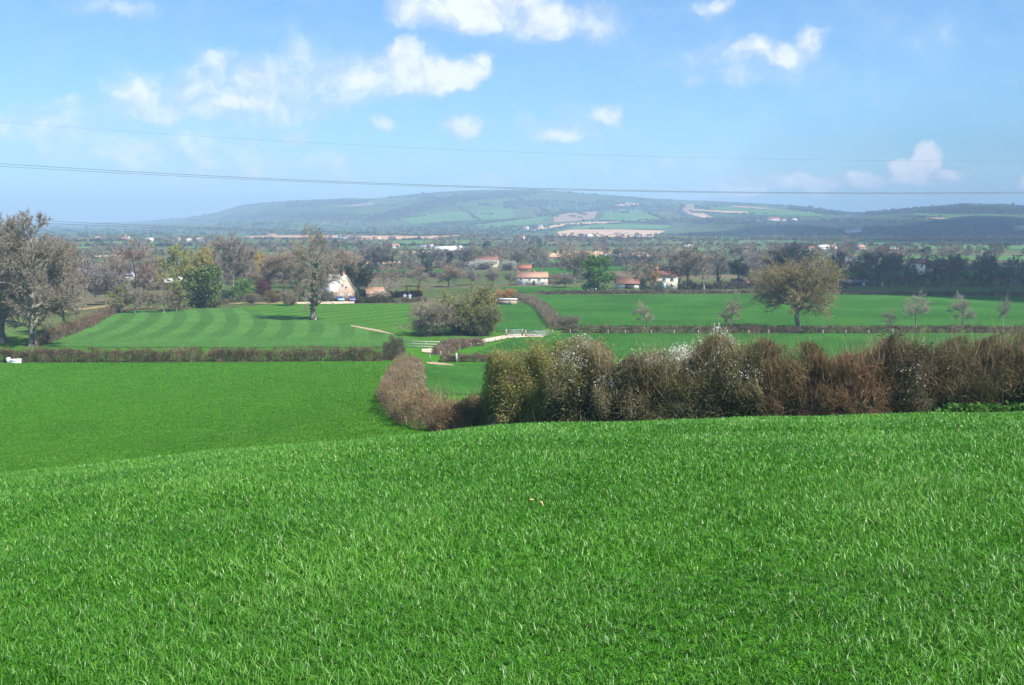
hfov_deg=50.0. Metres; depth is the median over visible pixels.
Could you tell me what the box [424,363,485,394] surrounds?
field
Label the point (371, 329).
path
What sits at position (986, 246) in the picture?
field
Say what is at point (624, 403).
hedge shrub
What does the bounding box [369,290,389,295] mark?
pale bush
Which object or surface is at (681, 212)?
hills
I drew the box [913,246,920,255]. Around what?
valley tree
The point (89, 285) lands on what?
hedge
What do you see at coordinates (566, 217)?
field
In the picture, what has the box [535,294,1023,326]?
field
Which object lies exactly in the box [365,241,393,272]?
bare tree
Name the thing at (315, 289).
ivy tree
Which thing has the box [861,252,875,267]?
valley tree
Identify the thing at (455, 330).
dark bush
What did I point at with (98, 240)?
valley tree
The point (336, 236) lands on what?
field
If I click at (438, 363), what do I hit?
path
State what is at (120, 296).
young tree
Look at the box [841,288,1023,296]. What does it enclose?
hedge
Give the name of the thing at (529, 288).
field
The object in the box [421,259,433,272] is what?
valley tree
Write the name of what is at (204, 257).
budding tree
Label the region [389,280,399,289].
orchard tree
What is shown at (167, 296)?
bare tree
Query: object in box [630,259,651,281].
bare tree
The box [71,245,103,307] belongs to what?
bare tree
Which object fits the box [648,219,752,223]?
hillside
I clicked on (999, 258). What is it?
field
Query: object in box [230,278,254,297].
green bush
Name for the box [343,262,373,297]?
evergreen tree
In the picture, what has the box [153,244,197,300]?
budding tree
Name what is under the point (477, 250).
budding tree
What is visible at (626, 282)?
barn
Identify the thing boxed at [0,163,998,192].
power cable
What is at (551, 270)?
field
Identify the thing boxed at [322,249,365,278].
bare tree
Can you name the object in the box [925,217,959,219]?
field
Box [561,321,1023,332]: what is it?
hedge
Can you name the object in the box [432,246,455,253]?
house
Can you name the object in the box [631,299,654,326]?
tree
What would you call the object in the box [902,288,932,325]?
tree
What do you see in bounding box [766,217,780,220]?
house
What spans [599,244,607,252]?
valley tree
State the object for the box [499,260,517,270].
pale bush
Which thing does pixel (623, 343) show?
field
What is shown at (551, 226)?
field
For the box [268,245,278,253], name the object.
valley tree
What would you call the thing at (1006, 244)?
valley tree
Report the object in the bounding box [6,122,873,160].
power cable
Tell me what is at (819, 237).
field
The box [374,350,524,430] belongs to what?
hedge
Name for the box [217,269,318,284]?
hedge
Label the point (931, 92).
sky
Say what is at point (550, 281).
bare tree
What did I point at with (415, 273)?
bare tree
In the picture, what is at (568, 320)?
dark bush
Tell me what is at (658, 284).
green bush
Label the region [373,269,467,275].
field
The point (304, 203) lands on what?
hillside
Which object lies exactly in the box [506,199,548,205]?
hillside
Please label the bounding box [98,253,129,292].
bare tree
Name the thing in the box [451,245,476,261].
bare tree
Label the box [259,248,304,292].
bare tree
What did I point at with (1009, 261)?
ivy tree
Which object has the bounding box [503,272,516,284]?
bare tree
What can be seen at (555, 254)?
field
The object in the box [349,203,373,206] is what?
field
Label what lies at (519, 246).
field
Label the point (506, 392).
hedge shrub
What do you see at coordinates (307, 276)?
bare tree
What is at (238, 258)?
bare tree
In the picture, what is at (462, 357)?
hedge
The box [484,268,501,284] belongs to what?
bare tree
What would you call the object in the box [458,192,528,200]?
hillside
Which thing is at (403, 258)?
bare tree
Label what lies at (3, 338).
bare tree
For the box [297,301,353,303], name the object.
path
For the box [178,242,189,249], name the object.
valley tree
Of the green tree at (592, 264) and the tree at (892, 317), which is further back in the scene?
the green tree at (592, 264)
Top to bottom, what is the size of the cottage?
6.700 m
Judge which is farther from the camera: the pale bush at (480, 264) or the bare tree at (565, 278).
the pale bush at (480, 264)
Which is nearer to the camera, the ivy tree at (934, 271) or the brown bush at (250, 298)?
the brown bush at (250, 298)
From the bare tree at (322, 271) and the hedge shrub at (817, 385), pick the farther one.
the bare tree at (322, 271)
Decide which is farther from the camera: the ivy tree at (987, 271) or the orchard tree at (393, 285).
the ivy tree at (987, 271)
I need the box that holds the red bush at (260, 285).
[254,278,272,296]
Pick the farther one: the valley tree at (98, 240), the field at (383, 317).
the valley tree at (98, 240)
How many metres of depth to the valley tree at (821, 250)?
678.33 m
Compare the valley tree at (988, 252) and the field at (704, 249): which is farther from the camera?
the field at (704, 249)
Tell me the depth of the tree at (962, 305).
225.00 m
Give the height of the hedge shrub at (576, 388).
5.694 m
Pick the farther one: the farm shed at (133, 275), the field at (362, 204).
the field at (362, 204)
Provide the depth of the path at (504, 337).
204.11 m
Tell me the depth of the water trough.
160.51 m
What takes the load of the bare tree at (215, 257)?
on the ground at (18, 337)
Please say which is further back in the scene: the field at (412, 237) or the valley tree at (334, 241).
the field at (412, 237)
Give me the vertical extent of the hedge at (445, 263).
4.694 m
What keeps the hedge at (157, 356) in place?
on the ground at (18, 337)
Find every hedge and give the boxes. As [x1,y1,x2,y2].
[0,345,382,362]
[4,294,40,315]
[22,270,112,288]
[31,304,120,345]
[85,254,236,271]
[90,279,188,291]
[116,306,194,311]
[212,294,303,304]
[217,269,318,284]
[355,295,394,302]
[365,260,470,268]
[371,270,473,277]
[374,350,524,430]
[377,334,405,360]
[386,290,422,297]
[394,296,426,302]
[430,336,487,354]
[438,351,568,361]
[510,293,563,327]
[532,258,645,267]
[537,287,842,294]
[548,272,613,280]
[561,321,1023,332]
[606,250,657,263]
[675,259,832,274]
[678,278,846,289]
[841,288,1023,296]
[845,258,1023,270]
[846,269,1023,286]
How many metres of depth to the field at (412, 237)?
1537.77 m
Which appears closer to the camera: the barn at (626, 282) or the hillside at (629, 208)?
the barn at (626, 282)
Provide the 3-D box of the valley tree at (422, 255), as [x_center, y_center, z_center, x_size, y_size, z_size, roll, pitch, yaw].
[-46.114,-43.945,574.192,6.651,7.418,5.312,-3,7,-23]
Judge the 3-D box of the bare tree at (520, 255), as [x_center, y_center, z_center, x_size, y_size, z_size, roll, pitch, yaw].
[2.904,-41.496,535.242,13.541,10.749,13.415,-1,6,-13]
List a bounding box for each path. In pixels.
[20,303,116,314]
[225,302,296,303]
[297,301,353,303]
[351,325,393,334]
[422,348,431,352]
[427,362,451,364]
[467,334,543,346]
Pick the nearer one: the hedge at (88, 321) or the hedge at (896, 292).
the hedge at (88, 321)
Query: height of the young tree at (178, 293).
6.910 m
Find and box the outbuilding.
[364,287,385,296]
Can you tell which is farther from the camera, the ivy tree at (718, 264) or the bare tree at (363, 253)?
the bare tree at (363, 253)
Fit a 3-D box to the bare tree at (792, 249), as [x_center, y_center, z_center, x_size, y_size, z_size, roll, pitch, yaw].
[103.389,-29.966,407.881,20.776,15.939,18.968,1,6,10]
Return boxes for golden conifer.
[416,282,423,294]
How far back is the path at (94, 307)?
279.22 m
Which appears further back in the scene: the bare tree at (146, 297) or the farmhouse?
the farmhouse
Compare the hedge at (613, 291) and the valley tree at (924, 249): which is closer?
the hedge at (613, 291)
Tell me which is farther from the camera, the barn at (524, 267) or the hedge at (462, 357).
the barn at (524, 267)
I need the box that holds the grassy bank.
[408,355,426,393]
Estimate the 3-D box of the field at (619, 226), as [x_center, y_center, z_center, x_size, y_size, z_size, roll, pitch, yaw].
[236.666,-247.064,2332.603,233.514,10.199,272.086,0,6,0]
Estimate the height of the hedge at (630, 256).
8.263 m
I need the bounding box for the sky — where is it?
[0,0,1023,222]
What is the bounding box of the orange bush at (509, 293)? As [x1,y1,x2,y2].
[493,288,516,297]
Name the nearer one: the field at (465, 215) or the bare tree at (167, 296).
the bare tree at (167, 296)
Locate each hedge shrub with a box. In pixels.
[472,331,575,426]
[542,331,616,422]
[587,336,660,421]
[635,318,765,420]
[728,323,853,416]
[830,321,905,415]
[874,312,955,413]
[921,316,1023,411]
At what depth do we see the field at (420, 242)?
1202.52 m
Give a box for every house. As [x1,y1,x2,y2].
[320,271,355,300]
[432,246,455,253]
[650,266,679,289]
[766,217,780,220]
[816,244,828,249]
[833,257,857,267]
[844,227,860,232]
[855,244,865,249]
[909,256,925,274]
[925,262,950,271]
[1012,226,1023,230]
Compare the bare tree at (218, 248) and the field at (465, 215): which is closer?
the bare tree at (218, 248)
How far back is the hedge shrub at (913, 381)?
46.35 m
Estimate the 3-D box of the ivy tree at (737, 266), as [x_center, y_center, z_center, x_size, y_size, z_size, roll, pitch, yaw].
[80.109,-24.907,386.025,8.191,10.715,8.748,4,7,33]
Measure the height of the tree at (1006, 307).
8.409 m
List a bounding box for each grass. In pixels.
[0,360,409,472]
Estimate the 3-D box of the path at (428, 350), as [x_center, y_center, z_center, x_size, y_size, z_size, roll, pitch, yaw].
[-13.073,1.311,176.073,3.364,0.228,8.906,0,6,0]
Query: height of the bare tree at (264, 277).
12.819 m
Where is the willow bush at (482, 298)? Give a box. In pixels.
[435,281,502,333]
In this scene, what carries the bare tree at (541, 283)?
on the ground at (18, 337)
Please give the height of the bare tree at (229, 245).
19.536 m
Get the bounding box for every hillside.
[240,212,365,218]
[287,201,362,205]
[366,196,459,222]
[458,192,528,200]
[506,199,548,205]
[594,205,642,210]
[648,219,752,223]
[743,220,1023,232]
[855,204,1023,214]
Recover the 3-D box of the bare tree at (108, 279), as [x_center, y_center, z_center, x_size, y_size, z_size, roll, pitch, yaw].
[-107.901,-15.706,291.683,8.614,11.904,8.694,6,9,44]
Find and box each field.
[41,308,406,346]
[103,241,193,243]
[241,304,410,334]
[246,235,433,238]
[335,246,418,248]
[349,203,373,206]
[357,235,466,239]
[366,240,512,243]
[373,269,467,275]
[401,208,513,223]
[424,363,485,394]
[475,216,547,228]
[479,333,1022,364]
[480,243,548,246]
[496,303,543,331]
[503,286,589,291]
[531,267,605,275]
[534,221,619,230]
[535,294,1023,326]
[549,251,648,256]
[553,211,597,222]
[557,229,663,236]
[571,224,673,228]
[600,207,669,221]
[606,265,645,269]
[668,235,890,239]
[678,204,694,210]
[678,247,800,250]
[686,211,712,218]
[691,209,746,212]
[705,206,820,215]
[714,240,925,244]
[731,205,788,210]
[840,271,1023,276]
[846,287,1023,293]
[854,256,1023,259]
[914,213,993,217]
[914,245,1023,248]
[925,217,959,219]
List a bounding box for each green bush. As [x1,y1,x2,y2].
[220,290,235,298]
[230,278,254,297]
[466,303,503,335]
[652,280,663,291]
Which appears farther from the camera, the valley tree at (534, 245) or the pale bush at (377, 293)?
the valley tree at (534, 245)
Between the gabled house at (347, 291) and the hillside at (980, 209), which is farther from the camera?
the hillside at (980, 209)
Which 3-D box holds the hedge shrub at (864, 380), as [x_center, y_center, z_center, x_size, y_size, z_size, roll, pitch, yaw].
[15.291,1.923,48.070,3.471,6.270,4.625,0,6,0]
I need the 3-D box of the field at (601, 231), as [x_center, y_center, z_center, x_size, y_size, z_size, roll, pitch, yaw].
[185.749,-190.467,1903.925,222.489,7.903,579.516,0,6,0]
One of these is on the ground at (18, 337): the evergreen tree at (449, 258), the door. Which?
the evergreen tree at (449, 258)
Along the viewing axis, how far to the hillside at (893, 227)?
2222.30 m
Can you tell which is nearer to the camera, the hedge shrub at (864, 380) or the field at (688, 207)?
the hedge shrub at (864, 380)
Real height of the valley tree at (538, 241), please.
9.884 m
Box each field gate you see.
[505,329,522,335]
[525,330,547,335]
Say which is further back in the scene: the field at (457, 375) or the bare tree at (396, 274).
the bare tree at (396, 274)
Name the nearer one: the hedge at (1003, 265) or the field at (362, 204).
the hedge at (1003, 265)
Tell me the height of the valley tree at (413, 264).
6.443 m
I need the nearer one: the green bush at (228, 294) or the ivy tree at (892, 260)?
the green bush at (228, 294)
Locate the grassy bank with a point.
(418, 370)
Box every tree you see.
[0,207,87,345]
[0,212,40,342]
[37,232,90,334]
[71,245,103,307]
[91,263,124,304]
[94,238,102,245]
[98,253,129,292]
[105,285,132,312]
[111,239,160,303]
[119,280,147,312]
[136,250,167,296]
[137,284,160,311]
[152,287,173,311]
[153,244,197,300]
[158,248,166,257]
[164,284,188,310]
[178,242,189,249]
[178,249,196,274]
[178,263,224,307]
[185,245,214,293]
[197,241,226,277]
[201,234,230,290]
[217,231,247,288]
[221,249,251,282]
[236,243,258,278]
[245,250,272,284]
[253,253,279,289]
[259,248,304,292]
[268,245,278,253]
[271,240,287,252]
[279,249,309,283]
[284,223,345,319]
[287,241,294,250]
[316,256,343,282]
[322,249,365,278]
[329,240,339,250]
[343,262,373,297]
[349,244,377,269]
[353,238,361,247]
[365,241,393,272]
[375,238,384,246]
[377,262,405,287]
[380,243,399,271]
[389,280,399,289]
[398,244,418,269]
[403,265,434,286]
[405,256,420,271]
[411,260,421,270]
[415,247,424,259]
[417,252,428,262]
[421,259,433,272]
[426,246,450,267]
[432,265,466,286]
[446,251,453,265]
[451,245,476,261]
[462,267,482,284]
[469,248,482,261]
[482,241,491,250]
[483,244,511,259]
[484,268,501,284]
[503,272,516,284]
[509,247,532,263]
[527,242,536,249]
[530,249,550,271]
[536,238,542,247]
[536,277,547,290]
[547,274,560,286]
[553,273,576,287]
[555,246,594,283]
[556,240,567,251]
[575,255,600,273]
[580,254,616,291]
[592,242,604,253]
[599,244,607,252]
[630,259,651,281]
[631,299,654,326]
[649,270,661,288]
[651,246,687,279]
[656,239,664,246]
[665,244,713,288]
[688,249,720,288]
[705,246,714,254]
[707,252,730,280]
[717,296,744,326]
[727,256,751,285]
[741,248,774,278]
[741,248,849,330]
[743,253,753,263]
[761,250,789,276]
[762,241,817,268]
[815,248,827,256]
[829,251,847,282]
[848,256,868,278]
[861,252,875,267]
[868,250,891,286]
[877,253,903,286]
[879,308,897,326]
[902,262,916,287]
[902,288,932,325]
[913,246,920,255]
[919,246,931,256]
[921,254,948,286]
[940,253,969,287]
[947,290,976,325]
[962,248,970,255]
[968,255,988,286]
[980,257,1001,286]
[983,249,992,257]
[997,254,1023,289]
[997,289,1011,325]
[1004,242,1010,248]
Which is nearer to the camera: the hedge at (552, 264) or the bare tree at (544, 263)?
the bare tree at (544, 263)
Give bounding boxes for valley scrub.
[2,232,1001,281]
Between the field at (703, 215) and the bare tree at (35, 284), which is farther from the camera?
the field at (703, 215)
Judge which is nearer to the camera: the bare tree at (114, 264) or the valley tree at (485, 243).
the bare tree at (114, 264)
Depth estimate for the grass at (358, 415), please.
96.25 m
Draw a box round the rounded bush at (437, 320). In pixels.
[393,297,461,336]
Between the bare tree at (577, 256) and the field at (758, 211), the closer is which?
the bare tree at (577, 256)
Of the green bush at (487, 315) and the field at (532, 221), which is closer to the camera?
the green bush at (487, 315)
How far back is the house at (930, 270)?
480.03 m
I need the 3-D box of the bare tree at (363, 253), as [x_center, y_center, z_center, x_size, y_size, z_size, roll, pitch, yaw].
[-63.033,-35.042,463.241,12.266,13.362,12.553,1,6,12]
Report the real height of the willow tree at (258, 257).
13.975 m
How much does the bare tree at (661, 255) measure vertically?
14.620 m
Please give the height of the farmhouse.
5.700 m
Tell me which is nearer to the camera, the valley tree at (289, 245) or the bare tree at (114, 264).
the bare tree at (114, 264)
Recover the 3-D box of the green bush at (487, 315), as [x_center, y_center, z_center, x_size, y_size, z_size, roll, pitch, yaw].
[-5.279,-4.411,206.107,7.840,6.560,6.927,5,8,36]
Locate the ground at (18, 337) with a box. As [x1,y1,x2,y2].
[0,189,1023,684]
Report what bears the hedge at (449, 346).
on the ground at (18, 337)
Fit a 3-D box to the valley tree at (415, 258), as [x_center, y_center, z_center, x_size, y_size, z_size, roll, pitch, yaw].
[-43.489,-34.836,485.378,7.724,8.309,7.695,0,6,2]
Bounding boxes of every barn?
[517,264,531,270]
[614,277,643,288]
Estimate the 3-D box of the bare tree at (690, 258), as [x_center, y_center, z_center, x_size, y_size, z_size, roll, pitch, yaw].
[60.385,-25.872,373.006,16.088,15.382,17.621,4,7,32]
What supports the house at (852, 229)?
on the ground at (18, 337)
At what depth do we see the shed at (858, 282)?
387.62 m
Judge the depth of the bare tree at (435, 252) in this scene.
532.27 m
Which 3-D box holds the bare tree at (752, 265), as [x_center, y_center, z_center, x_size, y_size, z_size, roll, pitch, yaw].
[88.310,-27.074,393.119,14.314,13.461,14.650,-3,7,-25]
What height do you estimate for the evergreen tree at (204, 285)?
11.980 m
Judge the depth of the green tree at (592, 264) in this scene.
347.76 m
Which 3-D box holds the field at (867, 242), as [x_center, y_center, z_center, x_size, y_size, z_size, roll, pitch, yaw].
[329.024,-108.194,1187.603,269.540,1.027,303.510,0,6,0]
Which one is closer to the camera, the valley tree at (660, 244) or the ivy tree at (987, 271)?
the ivy tree at (987, 271)
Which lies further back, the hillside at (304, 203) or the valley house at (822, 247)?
the hillside at (304, 203)
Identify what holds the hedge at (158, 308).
on the ground at (18, 337)
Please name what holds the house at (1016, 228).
on the ground at (18, 337)
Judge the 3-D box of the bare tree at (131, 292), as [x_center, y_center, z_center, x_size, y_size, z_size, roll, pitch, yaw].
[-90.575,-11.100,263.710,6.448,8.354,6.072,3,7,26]
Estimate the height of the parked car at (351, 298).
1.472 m
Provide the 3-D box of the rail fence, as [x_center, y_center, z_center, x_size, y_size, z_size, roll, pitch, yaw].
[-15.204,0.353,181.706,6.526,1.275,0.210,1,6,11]
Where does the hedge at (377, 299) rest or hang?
on the ground at (18, 337)
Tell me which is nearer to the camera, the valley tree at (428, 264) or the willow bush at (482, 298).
the willow bush at (482, 298)
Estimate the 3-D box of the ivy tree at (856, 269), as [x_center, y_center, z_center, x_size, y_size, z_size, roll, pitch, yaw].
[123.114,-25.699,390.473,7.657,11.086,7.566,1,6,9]
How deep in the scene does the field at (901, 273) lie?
469.18 m
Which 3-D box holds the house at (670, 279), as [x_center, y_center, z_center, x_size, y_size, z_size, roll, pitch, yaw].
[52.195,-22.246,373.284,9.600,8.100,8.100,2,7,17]
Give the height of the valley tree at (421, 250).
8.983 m
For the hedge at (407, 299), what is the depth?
304.00 m
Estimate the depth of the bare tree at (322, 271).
359.85 m
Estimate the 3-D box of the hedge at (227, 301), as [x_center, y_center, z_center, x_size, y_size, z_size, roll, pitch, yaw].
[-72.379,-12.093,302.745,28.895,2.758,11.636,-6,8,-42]
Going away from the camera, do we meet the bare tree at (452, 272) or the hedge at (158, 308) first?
the hedge at (158, 308)
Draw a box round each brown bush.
[241,291,261,303]
[262,289,279,302]
[278,291,298,304]
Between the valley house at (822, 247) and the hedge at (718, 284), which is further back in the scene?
the valley house at (822, 247)
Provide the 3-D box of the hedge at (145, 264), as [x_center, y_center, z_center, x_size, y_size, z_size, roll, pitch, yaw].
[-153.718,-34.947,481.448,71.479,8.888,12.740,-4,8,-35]
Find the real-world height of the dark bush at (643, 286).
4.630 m
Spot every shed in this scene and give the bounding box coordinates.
[88,270,135,280]
[839,279,867,285]
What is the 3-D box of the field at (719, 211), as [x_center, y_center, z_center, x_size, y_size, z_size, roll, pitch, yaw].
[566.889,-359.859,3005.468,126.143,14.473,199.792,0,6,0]
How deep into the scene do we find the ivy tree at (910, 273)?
371.70 m
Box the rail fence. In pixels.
[403,341,438,347]
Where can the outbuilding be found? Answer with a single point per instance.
(368, 290)
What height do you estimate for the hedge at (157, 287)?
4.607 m
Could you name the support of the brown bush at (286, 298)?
on the ground at (18, 337)
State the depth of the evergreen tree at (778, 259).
399.55 m
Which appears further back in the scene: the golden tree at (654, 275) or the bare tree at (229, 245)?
the golden tree at (654, 275)
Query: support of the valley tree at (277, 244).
on the ground at (18, 337)
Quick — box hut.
[498,298,517,304]
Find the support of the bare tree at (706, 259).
on the ground at (18, 337)
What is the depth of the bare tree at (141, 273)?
297.27 m
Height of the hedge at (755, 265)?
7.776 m
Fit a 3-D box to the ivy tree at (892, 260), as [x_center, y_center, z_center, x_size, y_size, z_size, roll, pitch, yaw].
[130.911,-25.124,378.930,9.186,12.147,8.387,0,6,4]
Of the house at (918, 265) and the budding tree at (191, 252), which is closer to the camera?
the budding tree at (191, 252)
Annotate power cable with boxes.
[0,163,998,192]
[3,166,991,193]
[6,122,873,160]
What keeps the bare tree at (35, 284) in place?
on the ground at (18, 337)
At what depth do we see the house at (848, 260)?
531.61 m
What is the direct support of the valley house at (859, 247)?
on the ground at (18, 337)
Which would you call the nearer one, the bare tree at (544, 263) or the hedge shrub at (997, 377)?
the hedge shrub at (997, 377)
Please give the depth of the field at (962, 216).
2444.58 m
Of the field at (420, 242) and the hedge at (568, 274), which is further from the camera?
the field at (420, 242)
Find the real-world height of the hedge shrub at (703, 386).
6.629 m
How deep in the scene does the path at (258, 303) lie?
298.38 m
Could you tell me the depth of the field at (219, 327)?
212.91 m
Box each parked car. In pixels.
[336,296,344,300]
[348,296,355,300]
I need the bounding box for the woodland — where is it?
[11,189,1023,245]
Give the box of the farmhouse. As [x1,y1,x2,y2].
[515,270,548,284]
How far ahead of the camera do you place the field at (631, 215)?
2654.40 m
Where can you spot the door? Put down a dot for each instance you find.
(627, 286)
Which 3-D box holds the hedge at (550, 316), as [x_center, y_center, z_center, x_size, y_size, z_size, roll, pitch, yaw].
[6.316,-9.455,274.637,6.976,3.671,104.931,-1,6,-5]
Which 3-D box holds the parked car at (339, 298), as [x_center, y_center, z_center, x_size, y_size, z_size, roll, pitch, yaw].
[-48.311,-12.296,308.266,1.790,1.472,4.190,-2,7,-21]
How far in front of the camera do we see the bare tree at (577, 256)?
405.00 m
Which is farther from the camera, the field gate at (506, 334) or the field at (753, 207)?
the field at (753, 207)
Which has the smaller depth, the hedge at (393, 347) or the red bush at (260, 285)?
the hedge at (393, 347)
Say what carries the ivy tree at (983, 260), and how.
on the ground at (18, 337)
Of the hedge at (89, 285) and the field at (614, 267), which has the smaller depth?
the hedge at (89, 285)
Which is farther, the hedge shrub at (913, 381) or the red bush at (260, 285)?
the red bush at (260, 285)
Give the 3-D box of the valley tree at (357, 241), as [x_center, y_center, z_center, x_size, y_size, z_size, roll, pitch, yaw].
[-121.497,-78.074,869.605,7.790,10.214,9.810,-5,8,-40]
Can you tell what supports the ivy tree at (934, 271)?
on the ground at (18, 337)
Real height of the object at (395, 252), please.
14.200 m
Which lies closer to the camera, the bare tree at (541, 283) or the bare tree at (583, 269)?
the bare tree at (541, 283)
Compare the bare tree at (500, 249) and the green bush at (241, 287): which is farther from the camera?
the bare tree at (500, 249)
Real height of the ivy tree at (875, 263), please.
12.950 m
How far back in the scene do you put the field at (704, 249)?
886.09 m
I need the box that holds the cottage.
[473,254,499,267]
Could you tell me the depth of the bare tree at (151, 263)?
324.99 m
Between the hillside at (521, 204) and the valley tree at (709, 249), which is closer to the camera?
the valley tree at (709, 249)
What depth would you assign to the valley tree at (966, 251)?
703.41 m
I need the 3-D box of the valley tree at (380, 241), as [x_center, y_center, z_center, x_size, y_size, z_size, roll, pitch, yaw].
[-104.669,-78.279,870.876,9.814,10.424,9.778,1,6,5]
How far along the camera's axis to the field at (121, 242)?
1175.74 m
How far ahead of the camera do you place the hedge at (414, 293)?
323.57 m
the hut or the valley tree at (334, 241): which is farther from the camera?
the valley tree at (334, 241)
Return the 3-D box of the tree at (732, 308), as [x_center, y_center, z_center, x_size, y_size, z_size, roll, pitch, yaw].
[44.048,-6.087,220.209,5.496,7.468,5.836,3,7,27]
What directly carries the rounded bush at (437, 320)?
on the ground at (18, 337)
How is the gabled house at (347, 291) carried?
on the ground at (18, 337)
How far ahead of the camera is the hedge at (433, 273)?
445.65 m
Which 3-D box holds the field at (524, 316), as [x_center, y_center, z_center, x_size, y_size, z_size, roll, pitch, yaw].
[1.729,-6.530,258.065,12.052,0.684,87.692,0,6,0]
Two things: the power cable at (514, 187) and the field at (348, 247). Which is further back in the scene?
the field at (348, 247)
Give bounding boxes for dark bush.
[450,304,471,335]
[557,313,579,329]
[639,279,646,290]
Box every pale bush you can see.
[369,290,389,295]
[466,259,499,269]
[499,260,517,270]
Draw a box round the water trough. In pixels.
[10,359,21,362]
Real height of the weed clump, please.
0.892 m
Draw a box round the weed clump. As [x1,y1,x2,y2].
[930,400,1023,412]
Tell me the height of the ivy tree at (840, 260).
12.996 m
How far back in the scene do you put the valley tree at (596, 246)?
727.74 m
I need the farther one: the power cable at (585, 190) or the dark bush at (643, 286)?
the dark bush at (643, 286)
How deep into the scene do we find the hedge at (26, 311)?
267.29 m
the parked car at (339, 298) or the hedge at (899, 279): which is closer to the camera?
the parked car at (339, 298)
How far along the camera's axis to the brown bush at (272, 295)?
301.06 m
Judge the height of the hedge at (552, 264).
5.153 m
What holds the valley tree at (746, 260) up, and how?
on the ground at (18, 337)
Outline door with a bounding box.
[625,284,633,288]
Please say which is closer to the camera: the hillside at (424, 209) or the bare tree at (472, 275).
the bare tree at (472, 275)
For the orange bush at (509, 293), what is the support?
on the ground at (18, 337)
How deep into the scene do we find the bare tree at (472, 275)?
391.87 m
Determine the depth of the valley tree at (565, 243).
763.83 m
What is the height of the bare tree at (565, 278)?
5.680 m
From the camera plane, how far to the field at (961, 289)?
362.88 m
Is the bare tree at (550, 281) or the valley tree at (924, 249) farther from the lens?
the valley tree at (924, 249)
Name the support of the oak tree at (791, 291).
on the ground at (18, 337)
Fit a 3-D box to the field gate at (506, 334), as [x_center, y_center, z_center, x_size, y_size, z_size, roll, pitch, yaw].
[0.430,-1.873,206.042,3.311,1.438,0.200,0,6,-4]
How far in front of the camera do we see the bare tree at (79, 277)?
206.41 m
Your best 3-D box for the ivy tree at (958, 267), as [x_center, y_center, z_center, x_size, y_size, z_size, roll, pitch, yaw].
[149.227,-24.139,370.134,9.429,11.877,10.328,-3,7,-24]
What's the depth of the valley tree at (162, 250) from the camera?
674.24 m
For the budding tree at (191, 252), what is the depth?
365.84 m

